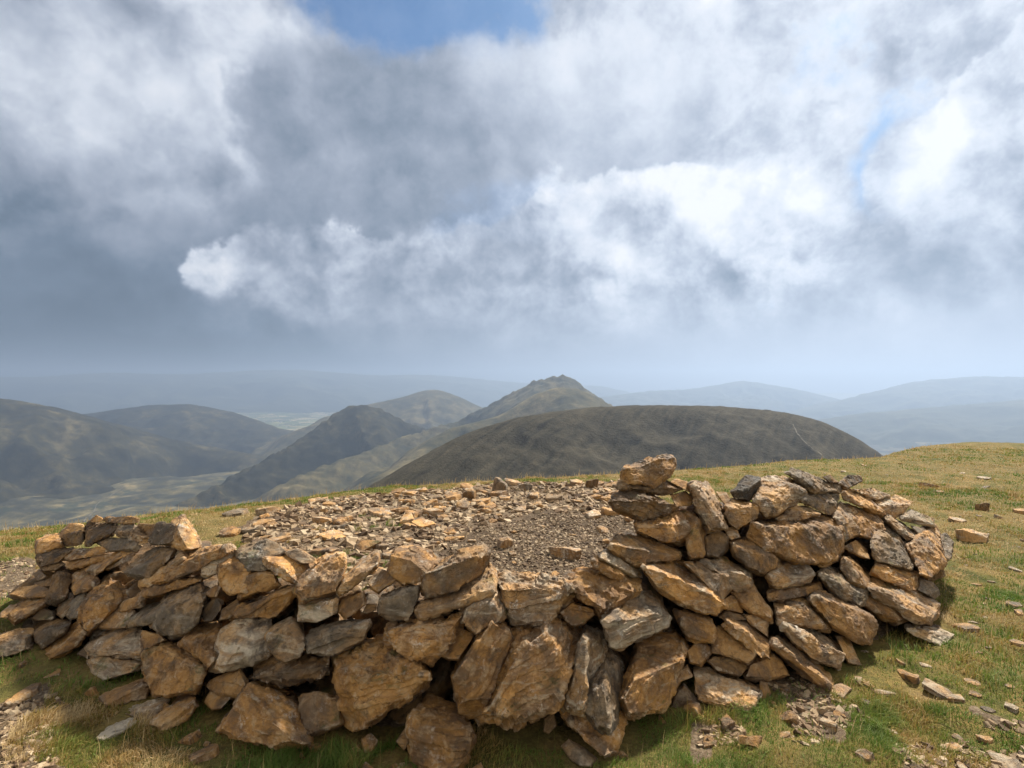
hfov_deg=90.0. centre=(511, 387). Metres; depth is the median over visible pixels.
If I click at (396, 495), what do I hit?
slate fragment
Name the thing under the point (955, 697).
loose stone
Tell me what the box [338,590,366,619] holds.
stone block
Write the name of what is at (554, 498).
slate fragment
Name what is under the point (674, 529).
boulder
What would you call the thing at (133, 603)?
stone slab
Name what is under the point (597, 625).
stone block
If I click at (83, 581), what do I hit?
stone block
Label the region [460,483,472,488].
slate fragment
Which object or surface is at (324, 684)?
stone block
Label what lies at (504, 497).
slate fragment
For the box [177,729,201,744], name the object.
loose stone
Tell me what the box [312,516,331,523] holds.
slate fragment
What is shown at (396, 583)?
slate fragment
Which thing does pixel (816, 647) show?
stone slab
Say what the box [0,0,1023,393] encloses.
sky
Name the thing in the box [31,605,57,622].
stone block
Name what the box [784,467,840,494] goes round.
stone slab
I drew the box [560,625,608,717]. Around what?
stone slab
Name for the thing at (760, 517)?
stone block
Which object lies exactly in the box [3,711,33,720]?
stone slab
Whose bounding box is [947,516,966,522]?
loose stone
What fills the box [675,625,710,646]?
stone block
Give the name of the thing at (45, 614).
stone block
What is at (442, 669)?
stone block
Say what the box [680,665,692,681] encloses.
stone block
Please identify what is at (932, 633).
stone slab
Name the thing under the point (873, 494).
stone slab
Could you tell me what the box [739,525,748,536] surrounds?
stone block
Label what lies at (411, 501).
slate fragment
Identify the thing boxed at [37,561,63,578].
stone block
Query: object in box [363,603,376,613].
stone block
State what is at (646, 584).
stone block
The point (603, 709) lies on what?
stone slab
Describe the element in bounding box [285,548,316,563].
stone slab
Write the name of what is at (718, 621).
stone block
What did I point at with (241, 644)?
stone slab
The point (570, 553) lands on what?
slate fragment
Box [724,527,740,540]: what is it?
stone block
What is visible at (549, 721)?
stone block
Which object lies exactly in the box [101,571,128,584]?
stone block
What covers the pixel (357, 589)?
stone block
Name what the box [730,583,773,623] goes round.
stone slab
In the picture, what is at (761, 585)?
stone block
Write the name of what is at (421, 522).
slate fragment
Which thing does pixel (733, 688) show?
boulder
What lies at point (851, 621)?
stone slab
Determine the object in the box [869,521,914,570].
boulder
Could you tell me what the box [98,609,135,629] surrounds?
stone block
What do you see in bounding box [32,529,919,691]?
rubble
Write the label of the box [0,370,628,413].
hill
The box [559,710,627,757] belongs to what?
stone block
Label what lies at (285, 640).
stone block
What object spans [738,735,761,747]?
loose stone
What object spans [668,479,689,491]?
stone block
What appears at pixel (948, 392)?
hill
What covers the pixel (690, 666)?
stone block
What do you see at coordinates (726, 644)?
stone slab
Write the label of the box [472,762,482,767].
loose stone
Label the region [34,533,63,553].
stone block
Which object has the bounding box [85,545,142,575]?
stone slab
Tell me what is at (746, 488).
stone block
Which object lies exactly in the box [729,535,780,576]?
stone block
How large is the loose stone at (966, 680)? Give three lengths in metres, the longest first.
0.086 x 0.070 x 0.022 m
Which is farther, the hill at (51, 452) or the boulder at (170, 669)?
the hill at (51, 452)
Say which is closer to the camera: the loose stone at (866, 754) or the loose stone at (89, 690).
the loose stone at (866, 754)
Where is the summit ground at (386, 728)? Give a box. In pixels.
[0,442,1023,767]
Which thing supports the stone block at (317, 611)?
on the stone block at (285, 640)
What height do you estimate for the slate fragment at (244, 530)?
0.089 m
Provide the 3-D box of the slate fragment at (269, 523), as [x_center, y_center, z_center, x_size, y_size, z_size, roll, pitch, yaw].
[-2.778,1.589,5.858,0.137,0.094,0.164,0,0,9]
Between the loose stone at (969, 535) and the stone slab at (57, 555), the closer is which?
the stone slab at (57, 555)
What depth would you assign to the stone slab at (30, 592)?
3.45 m
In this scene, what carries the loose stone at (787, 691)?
on the summit ground at (386, 728)
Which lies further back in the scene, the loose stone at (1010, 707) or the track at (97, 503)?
the track at (97, 503)
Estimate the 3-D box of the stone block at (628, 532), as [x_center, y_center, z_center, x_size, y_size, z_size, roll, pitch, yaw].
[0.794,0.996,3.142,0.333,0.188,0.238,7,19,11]
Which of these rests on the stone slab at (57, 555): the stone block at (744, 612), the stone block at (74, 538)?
the stone block at (74, 538)
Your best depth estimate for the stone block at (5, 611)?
3.36 m
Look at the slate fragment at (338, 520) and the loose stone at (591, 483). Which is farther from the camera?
the loose stone at (591, 483)
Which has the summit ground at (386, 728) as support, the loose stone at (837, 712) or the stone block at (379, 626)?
the loose stone at (837, 712)
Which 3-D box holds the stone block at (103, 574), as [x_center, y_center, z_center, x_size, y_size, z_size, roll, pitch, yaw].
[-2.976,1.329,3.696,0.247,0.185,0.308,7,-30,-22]
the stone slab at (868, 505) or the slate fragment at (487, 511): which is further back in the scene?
the slate fragment at (487, 511)
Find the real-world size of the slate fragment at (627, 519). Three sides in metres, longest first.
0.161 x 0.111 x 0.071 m
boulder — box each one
[0,628,33,658]
[84,626,142,660]
[140,640,206,697]
[151,582,210,641]
[214,680,314,749]
[216,555,251,595]
[235,539,285,571]
[292,551,346,604]
[331,634,432,731]
[382,609,463,667]
[405,693,476,767]
[420,542,490,598]
[474,617,582,731]
[497,570,574,626]
[600,590,672,651]
[608,491,677,521]
[618,629,689,721]
[633,509,691,546]
[640,560,728,615]
[693,663,762,710]
[746,511,845,567]
[751,475,807,518]
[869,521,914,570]
[905,523,947,579]
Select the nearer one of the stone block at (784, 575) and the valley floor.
the stone block at (784, 575)
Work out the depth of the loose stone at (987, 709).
2.53 m
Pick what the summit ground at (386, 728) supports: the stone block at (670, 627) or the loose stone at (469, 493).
the loose stone at (469, 493)
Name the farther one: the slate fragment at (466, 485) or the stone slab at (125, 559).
the slate fragment at (466, 485)
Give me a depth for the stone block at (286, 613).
2.91 m
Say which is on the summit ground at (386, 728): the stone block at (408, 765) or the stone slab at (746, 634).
the stone block at (408, 765)
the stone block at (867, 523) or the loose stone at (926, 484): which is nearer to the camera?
the stone block at (867, 523)
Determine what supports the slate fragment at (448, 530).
on the summit ground at (386, 728)
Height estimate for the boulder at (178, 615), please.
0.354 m
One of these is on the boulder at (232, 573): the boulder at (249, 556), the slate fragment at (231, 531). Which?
the boulder at (249, 556)
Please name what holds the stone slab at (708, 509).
on the stone block at (716, 544)
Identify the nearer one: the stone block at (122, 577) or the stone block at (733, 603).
the stone block at (733, 603)
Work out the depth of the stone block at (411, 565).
2.55 m
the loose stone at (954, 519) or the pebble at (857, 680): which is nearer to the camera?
the pebble at (857, 680)
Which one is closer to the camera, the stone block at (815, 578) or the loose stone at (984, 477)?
the stone block at (815, 578)
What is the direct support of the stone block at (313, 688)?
on the summit ground at (386, 728)
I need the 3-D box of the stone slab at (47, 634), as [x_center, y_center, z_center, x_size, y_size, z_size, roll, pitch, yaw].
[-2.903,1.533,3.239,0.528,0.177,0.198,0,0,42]
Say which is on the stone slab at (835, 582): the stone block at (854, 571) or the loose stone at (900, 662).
the stone block at (854, 571)
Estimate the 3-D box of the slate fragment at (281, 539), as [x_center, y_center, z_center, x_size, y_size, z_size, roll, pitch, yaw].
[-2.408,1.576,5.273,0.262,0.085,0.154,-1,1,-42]
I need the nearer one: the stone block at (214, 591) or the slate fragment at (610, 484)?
the stone block at (214, 591)
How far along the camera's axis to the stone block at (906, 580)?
3.55 m
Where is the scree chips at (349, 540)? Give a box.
[241,480,618,591]
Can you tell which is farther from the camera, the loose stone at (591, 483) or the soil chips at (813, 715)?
the loose stone at (591, 483)
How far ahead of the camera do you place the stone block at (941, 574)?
3.99 m
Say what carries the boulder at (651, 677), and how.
on the summit ground at (386, 728)
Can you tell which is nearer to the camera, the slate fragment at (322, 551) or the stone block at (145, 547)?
the stone block at (145, 547)
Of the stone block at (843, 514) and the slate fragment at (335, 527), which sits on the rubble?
the stone block at (843, 514)
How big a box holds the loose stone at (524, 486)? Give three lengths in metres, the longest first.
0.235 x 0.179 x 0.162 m
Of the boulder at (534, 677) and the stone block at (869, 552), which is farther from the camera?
the stone block at (869, 552)
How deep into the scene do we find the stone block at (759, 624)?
2.86 m
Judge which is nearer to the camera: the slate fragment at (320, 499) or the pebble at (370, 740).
the pebble at (370, 740)
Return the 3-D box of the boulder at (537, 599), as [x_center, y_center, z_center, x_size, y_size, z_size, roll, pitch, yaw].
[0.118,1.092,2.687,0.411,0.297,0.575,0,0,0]
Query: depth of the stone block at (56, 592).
3.38 m
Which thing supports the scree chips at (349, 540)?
on the summit ground at (386, 728)
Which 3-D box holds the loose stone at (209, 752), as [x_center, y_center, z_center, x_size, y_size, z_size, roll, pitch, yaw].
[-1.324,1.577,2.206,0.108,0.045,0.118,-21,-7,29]
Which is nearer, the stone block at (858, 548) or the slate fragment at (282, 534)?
the stone block at (858, 548)
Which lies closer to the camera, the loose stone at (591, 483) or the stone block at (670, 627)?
the stone block at (670, 627)
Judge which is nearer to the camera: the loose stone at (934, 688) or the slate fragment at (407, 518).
the loose stone at (934, 688)
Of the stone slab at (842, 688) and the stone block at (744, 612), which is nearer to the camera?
the stone slab at (842, 688)
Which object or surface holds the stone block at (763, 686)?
on the summit ground at (386, 728)
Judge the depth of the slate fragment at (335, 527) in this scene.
5.70 m
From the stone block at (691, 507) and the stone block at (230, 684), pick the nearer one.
the stone block at (230, 684)
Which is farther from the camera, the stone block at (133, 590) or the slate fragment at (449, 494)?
the slate fragment at (449, 494)
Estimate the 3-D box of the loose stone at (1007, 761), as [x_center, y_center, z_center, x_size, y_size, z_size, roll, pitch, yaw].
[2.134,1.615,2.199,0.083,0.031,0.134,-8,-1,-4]
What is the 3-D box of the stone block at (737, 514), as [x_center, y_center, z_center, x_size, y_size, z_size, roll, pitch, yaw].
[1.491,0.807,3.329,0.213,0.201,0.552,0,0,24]
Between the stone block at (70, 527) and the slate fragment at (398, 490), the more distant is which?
the slate fragment at (398, 490)
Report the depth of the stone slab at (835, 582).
3.21 m
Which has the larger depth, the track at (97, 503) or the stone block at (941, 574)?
the track at (97, 503)
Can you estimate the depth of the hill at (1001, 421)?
5489.21 m
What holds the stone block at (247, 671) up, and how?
on the boulder at (264, 713)
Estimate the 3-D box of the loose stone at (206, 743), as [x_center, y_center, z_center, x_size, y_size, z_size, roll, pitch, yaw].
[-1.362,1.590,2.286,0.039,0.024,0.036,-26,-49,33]
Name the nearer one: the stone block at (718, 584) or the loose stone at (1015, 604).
the stone block at (718, 584)
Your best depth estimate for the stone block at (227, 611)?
2.70 m
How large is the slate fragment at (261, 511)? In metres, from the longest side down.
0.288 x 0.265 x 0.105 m
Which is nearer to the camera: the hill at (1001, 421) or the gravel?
the gravel
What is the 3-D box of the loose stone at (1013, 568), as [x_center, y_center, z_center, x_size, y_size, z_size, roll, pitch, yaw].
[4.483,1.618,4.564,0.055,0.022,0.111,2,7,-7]
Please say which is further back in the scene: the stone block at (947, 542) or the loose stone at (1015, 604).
the stone block at (947, 542)
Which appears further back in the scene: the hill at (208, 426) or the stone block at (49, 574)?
the hill at (208, 426)
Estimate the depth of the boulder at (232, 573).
2.77 m
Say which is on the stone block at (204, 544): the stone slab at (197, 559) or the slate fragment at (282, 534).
the stone slab at (197, 559)
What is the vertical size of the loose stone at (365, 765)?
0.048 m
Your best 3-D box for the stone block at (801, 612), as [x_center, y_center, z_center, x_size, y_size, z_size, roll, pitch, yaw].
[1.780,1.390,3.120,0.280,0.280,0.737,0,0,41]
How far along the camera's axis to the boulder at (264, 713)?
2.27 m
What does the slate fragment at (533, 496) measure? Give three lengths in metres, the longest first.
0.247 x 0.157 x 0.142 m
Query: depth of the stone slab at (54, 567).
3.60 m
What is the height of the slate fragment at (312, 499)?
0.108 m
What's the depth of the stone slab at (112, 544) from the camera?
3.43 m
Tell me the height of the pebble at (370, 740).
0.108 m
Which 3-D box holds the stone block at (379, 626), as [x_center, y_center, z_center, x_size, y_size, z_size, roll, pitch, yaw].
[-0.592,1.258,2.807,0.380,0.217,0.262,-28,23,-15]
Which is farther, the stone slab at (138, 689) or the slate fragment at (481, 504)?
the slate fragment at (481, 504)
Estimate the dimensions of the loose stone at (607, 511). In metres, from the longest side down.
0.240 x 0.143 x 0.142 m
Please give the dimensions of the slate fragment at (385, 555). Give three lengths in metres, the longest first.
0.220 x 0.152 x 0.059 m
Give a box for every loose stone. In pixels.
[18,660,26,668]
[84,686,97,696]
[160,702,168,711]
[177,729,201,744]
[189,743,219,764]
[203,741,210,746]
[222,508,248,516]
[252,518,275,525]
[259,535,272,538]
[362,762,372,767]
[444,536,464,541]
[463,489,475,498]
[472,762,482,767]
[492,477,507,490]
[497,536,513,548]
[509,551,515,556]
[518,483,532,489]
[585,479,598,487]
[585,509,600,518]
[601,507,618,515]
[617,751,627,757]
[683,700,701,715]
[703,734,714,747]
[721,714,734,730]
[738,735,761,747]
[779,710,799,724]
[780,687,790,694]
[780,731,790,737]
[819,717,837,731]
[833,710,851,722]
[855,749,874,761]
[872,689,895,696]
[895,658,905,665]
[897,669,919,683]
[919,482,939,487]
[919,662,932,667]
[922,678,952,698]
[942,742,962,751]
[946,694,965,702]
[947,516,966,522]
[952,623,980,632]
[952,733,963,739]
[955,528,988,542]
[956,761,966,767]
[964,678,980,686]
[969,690,981,697]
[975,503,989,510]
[975,734,992,743]
[976,476,990,479]
[980,706,995,712]
[988,751,1023,767]
[1004,701,1018,713]
[1005,601,1022,607]
[1008,566,1022,571]
[1009,639,1023,646]
[1012,508,1023,514]
[1014,609,1023,615]
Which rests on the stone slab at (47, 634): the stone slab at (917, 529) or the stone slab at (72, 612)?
the stone slab at (72, 612)
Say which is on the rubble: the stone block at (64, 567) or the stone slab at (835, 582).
the stone block at (64, 567)
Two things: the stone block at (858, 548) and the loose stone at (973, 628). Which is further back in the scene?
the stone block at (858, 548)
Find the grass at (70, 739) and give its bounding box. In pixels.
[0,443,1023,767]
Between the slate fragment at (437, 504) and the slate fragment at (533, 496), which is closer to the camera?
the slate fragment at (437, 504)
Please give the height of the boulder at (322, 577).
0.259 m
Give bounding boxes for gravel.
[446,511,635,576]
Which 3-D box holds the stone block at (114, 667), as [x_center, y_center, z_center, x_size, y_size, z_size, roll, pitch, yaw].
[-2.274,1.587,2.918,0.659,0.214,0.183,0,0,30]
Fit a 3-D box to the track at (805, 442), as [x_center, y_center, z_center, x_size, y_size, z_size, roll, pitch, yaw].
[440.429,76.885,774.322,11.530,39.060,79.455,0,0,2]
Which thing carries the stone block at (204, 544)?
on the stone block at (133, 590)
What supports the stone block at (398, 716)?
on the summit ground at (386, 728)
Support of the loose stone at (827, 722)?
on the summit ground at (386, 728)
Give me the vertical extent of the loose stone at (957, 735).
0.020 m
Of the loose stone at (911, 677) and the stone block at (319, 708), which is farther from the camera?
the loose stone at (911, 677)
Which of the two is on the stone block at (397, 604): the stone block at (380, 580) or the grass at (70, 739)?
the stone block at (380, 580)
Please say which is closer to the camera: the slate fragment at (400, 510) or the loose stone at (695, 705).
the loose stone at (695, 705)
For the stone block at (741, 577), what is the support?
on the stone slab at (752, 601)
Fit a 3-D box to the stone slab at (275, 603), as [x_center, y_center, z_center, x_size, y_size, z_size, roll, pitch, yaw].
[-1.325,1.153,2.754,0.414,0.242,0.299,0,0,0]
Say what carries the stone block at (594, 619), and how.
on the stone block at (597, 625)
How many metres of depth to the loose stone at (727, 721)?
2.39 m
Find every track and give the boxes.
[84,486,124,520]
[793,424,821,454]
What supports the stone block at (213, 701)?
on the summit ground at (386, 728)
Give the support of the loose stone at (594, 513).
on the summit ground at (386, 728)
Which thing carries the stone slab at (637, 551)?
on the boulder at (678, 582)
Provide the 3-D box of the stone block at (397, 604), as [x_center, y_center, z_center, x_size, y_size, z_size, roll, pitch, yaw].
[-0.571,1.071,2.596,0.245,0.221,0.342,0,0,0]
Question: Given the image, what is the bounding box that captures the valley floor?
[0,392,956,530]
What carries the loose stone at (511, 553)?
on the summit ground at (386, 728)
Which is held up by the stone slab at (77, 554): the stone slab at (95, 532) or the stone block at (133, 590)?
the stone slab at (95, 532)
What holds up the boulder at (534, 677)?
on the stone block
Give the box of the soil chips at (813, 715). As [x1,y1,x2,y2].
[0,556,1023,767]
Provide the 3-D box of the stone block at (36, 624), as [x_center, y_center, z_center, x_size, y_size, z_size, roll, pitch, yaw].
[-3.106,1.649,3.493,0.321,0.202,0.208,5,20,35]
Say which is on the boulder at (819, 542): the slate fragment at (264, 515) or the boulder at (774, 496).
the boulder at (774, 496)
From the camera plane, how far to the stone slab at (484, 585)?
2.43 m
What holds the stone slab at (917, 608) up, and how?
on the summit ground at (386, 728)
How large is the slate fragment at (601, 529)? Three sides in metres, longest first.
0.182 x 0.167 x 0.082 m
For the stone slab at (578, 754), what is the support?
on the summit ground at (386, 728)
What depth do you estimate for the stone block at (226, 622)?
2.89 m
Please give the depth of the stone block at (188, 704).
2.42 m
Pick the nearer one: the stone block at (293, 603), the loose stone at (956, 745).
the loose stone at (956, 745)
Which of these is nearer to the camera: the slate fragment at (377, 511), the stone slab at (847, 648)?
the stone slab at (847, 648)
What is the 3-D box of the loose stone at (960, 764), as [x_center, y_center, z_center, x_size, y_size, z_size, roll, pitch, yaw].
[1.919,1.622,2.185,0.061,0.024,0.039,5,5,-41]
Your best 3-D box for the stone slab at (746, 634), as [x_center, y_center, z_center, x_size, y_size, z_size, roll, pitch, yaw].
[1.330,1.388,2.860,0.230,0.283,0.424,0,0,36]
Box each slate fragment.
[219,526,240,536]
[241,527,257,533]
[255,506,279,514]
[259,513,269,518]
[264,521,276,528]
[268,535,291,542]
[276,532,290,536]
[308,497,320,502]
[308,547,338,555]
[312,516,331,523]
[315,497,327,501]
[317,530,345,539]
[322,501,335,505]
[331,524,347,529]
[332,515,353,524]
[333,506,342,512]
[351,496,365,499]
[355,539,380,550]
[368,507,394,516]
[375,543,388,550]
[381,551,391,558]
[390,506,408,513]
[391,488,404,493]
[391,544,422,551]
[392,581,418,586]
[393,493,406,497]
[398,499,415,503]
[399,512,413,524]
[403,491,415,495]
[403,523,416,528]
[405,510,423,517]
[412,518,435,528]
[415,488,427,492]
[422,499,437,505]
[423,508,443,516]
[427,494,442,499]
[431,502,442,506]
[437,515,452,517]
[443,526,456,534]
[444,492,460,496]
[446,494,461,500]
[456,498,467,508]
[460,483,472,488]
[472,497,490,503]
[475,489,488,494]
[475,501,484,507]
[481,502,495,511]
[481,509,491,513]
[488,518,497,522]
[489,490,508,496]
[499,495,509,500]
[504,478,520,485]
[514,505,525,512]
[528,492,538,499]
[545,495,562,501]
[549,546,581,559]
[555,483,564,487]
[570,479,582,485]
[591,494,602,498]
[596,525,609,533]
[600,495,610,502]
[602,538,611,543]
[606,481,617,486]
[624,517,632,521]
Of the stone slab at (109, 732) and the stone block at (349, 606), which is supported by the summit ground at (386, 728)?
the stone slab at (109, 732)
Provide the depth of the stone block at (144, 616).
2.93 m
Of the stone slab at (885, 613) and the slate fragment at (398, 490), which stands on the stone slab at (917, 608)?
the stone slab at (885, 613)
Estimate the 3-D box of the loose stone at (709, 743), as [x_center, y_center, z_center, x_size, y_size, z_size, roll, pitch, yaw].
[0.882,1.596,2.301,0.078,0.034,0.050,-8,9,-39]
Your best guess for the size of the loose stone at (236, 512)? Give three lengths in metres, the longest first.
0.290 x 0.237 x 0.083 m
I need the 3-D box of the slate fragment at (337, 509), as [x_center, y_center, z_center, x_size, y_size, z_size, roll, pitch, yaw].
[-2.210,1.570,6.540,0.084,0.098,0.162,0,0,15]
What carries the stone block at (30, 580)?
on the rubble
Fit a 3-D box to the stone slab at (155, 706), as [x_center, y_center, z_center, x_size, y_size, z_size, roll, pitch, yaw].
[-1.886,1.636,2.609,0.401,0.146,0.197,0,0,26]
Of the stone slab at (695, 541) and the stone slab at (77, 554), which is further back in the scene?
the stone slab at (77, 554)
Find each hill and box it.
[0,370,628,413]
[0,398,267,505]
[83,404,293,452]
[175,405,427,506]
[250,390,481,455]
[253,374,611,501]
[342,388,610,491]
[367,405,882,487]
[599,381,839,411]
[786,376,1023,451]
[818,400,1023,451]
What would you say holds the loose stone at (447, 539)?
on the summit ground at (386, 728)
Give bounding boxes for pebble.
[361,733,377,752]
[854,676,861,684]
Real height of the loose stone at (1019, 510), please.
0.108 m
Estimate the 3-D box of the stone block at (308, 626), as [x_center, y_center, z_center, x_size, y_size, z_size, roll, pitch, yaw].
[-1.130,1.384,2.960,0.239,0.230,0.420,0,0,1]
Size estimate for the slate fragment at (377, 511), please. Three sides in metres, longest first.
0.354 x 0.237 x 0.114 m
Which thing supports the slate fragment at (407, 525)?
on the summit ground at (386, 728)
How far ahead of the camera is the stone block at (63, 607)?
3.29 m
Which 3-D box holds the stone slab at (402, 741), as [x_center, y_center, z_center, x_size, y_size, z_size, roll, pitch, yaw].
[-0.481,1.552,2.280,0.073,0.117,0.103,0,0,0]
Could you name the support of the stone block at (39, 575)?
on the stone block at (44, 583)
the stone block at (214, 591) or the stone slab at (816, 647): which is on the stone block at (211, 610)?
the stone block at (214, 591)
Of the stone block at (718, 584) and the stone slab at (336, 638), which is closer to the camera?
the stone slab at (336, 638)
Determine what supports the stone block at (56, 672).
on the summit ground at (386, 728)
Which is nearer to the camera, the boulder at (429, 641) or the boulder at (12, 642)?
the boulder at (429, 641)
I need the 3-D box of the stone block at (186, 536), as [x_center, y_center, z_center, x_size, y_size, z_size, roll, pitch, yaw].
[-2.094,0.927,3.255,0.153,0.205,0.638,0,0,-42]
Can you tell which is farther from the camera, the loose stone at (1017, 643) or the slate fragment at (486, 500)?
the slate fragment at (486, 500)
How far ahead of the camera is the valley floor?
2507.35 m
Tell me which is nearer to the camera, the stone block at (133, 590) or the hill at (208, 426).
the stone block at (133, 590)
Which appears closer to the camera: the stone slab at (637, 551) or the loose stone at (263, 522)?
the stone slab at (637, 551)
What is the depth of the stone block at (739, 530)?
3.36 m
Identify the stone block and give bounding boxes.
[0,604,16,617]
[6,575,47,600]
[6,597,49,625]
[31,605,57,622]
[31,617,56,628]
[32,608,56,621]
[33,570,47,580]
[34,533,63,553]
[34,578,50,586]
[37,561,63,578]
[43,668,60,677]
[44,569,73,605]
[56,592,75,618]
[60,523,84,538]
[60,556,91,572]
[62,530,84,546]
[71,568,100,594]
[76,576,128,636]
[77,641,89,658]
[81,557,107,576]
[86,656,141,680]
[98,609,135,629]
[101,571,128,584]
[108,542,154,572]
[124,602,160,628]
[125,579,137,587]
[126,580,162,609]
[139,630,166,648]
[149,694,198,731]
[171,514,201,551]
[175,541,211,576]
[177,620,221,670]
[201,549,236,578]
[201,598,223,622]
[201,671,229,688]
[204,691,229,709]
[205,585,221,597]
[207,669,248,699]
[211,569,268,608]
[219,599,239,620]
[222,619,278,626]
[237,570,281,600]
[240,589,295,620]
[242,667,252,677]
[264,616,304,662]
[275,579,296,616]
[290,686,304,694]
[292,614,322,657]
[294,584,361,617]
[297,595,338,622]
[298,691,344,736]
[311,684,319,690]
[313,656,335,695]
[324,602,351,623]
[328,637,368,671]
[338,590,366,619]
[352,594,381,629]
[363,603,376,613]
[367,568,395,593]
[371,593,425,637]
[377,584,419,621]
[387,546,440,585]
[387,694,422,723]
[397,761,413,767]
[422,657,455,699]
[443,630,472,660]
[460,575,507,634]
[543,714,556,733]
[559,602,594,626]
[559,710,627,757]
[573,595,599,622]
[578,622,603,634]
[617,649,630,673]
[619,453,676,488]
[619,530,638,534]
[640,569,662,601]
[662,596,686,625]
[665,623,674,631]
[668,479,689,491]
[670,491,692,506]
[670,546,712,560]
[670,683,700,707]
[672,608,717,643]
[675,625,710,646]
[678,504,695,513]
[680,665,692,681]
[683,561,731,598]
[683,655,711,676]
[687,643,712,667]
[699,556,753,592]
[705,531,729,557]
[709,610,723,626]
[716,492,730,503]
[720,502,742,532]
[723,498,758,529]
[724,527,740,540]
[724,593,771,615]
[724,595,743,613]
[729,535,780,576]
[730,475,760,500]
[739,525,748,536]
[742,614,768,636]
[743,653,789,681]
[753,576,770,598]
[755,513,765,521]
[759,681,770,697]
[762,618,789,640]
[765,559,815,589]
[773,596,831,632]
[798,491,839,515]
[811,566,826,590]
[823,474,838,482]
[828,630,844,637]
[830,501,862,540]
[837,475,862,489]
[839,556,870,588]
[842,540,855,556]
[844,540,869,559]
[852,509,885,539]
[853,537,869,549]
[865,548,873,560]
[869,561,919,590]
[872,613,884,624]
[874,494,912,518]
[915,569,945,580]
[918,578,939,599]
[940,533,953,560]
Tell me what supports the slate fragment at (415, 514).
on the summit ground at (386, 728)
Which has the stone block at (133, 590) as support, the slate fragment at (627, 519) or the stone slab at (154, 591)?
the stone slab at (154, 591)
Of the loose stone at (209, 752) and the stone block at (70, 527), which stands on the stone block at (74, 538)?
the stone block at (70, 527)
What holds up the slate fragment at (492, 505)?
on the summit ground at (386, 728)
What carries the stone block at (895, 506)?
on the stone slab at (902, 530)
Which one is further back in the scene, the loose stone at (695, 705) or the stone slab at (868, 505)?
the stone slab at (868, 505)
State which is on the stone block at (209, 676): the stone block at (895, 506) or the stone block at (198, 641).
the stone block at (198, 641)
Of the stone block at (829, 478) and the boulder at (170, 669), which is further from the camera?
the stone block at (829, 478)
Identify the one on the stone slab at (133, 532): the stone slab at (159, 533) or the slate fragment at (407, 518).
the stone slab at (159, 533)
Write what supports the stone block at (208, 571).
on the boulder at (178, 615)
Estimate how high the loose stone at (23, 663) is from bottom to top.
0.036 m
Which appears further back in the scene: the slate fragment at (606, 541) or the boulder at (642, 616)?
the slate fragment at (606, 541)
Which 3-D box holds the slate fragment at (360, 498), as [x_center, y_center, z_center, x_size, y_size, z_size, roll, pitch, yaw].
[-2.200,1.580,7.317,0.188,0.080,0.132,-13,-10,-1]
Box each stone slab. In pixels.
[3,682,41,706]
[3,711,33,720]
[9,584,47,598]
[32,618,71,649]
[35,546,75,568]
[41,562,65,571]
[45,621,86,659]
[63,546,109,561]
[65,554,110,569]
[65,592,86,619]
[84,520,118,546]
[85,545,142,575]
[90,515,104,521]
[96,537,141,551]
[96,717,136,740]
[98,678,149,706]
[103,516,139,524]
[104,553,135,570]
[114,523,148,545]
[117,595,146,611]
[121,546,176,579]
[125,697,169,718]
[135,576,202,598]
[138,521,175,546]
[138,552,188,589]
[151,543,236,585]
[208,617,271,673]
[229,584,296,620]
[248,649,329,688]
[262,547,315,583]
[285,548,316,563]
[305,618,372,655]
[335,550,380,596]
[396,728,408,749]
[414,562,497,620]
[450,620,514,719]
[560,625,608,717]
[561,739,597,766]
[562,566,642,618]
[585,649,623,735]
[590,555,641,583]
[598,549,642,577]
[606,534,681,567]
[616,480,683,495]
[681,510,706,559]
[687,480,727,533]
[706,655,748,676]
[710,626,757,664]
[719,610,746,620]
[721,618,770,658]
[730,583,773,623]
[766,581,822,603]
[768,635,833,689]
[775,506,821,521]
[779,621,845,670]
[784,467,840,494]
[806,590,877,645]
[815,566,869,607]
[830,683,851,697]
[835,636,861,665]
[841,488,886,517]
[852,488,890,500]
[865,594,907,625]
[866,576,940,625]
[880,514,916,541]
[899,509,935,527]
[904,623,954,645]
[910,525,925,533]
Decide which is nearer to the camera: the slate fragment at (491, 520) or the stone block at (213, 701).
the stone block at (213, 701)
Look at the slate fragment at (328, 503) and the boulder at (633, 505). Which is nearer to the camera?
the boulder at (633, 505)
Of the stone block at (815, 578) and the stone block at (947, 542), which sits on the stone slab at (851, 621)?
the stone block at (815, 578)
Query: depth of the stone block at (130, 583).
3.38 m
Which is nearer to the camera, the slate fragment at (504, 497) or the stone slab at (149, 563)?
the stone slab at (149, 563)
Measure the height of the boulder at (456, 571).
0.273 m
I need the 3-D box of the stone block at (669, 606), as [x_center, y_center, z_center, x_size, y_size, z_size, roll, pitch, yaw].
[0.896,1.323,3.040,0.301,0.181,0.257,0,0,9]
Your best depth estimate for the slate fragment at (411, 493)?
7.59 m
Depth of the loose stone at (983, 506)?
6.62 m
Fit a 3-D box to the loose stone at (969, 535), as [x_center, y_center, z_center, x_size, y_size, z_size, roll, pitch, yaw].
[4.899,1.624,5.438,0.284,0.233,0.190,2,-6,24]

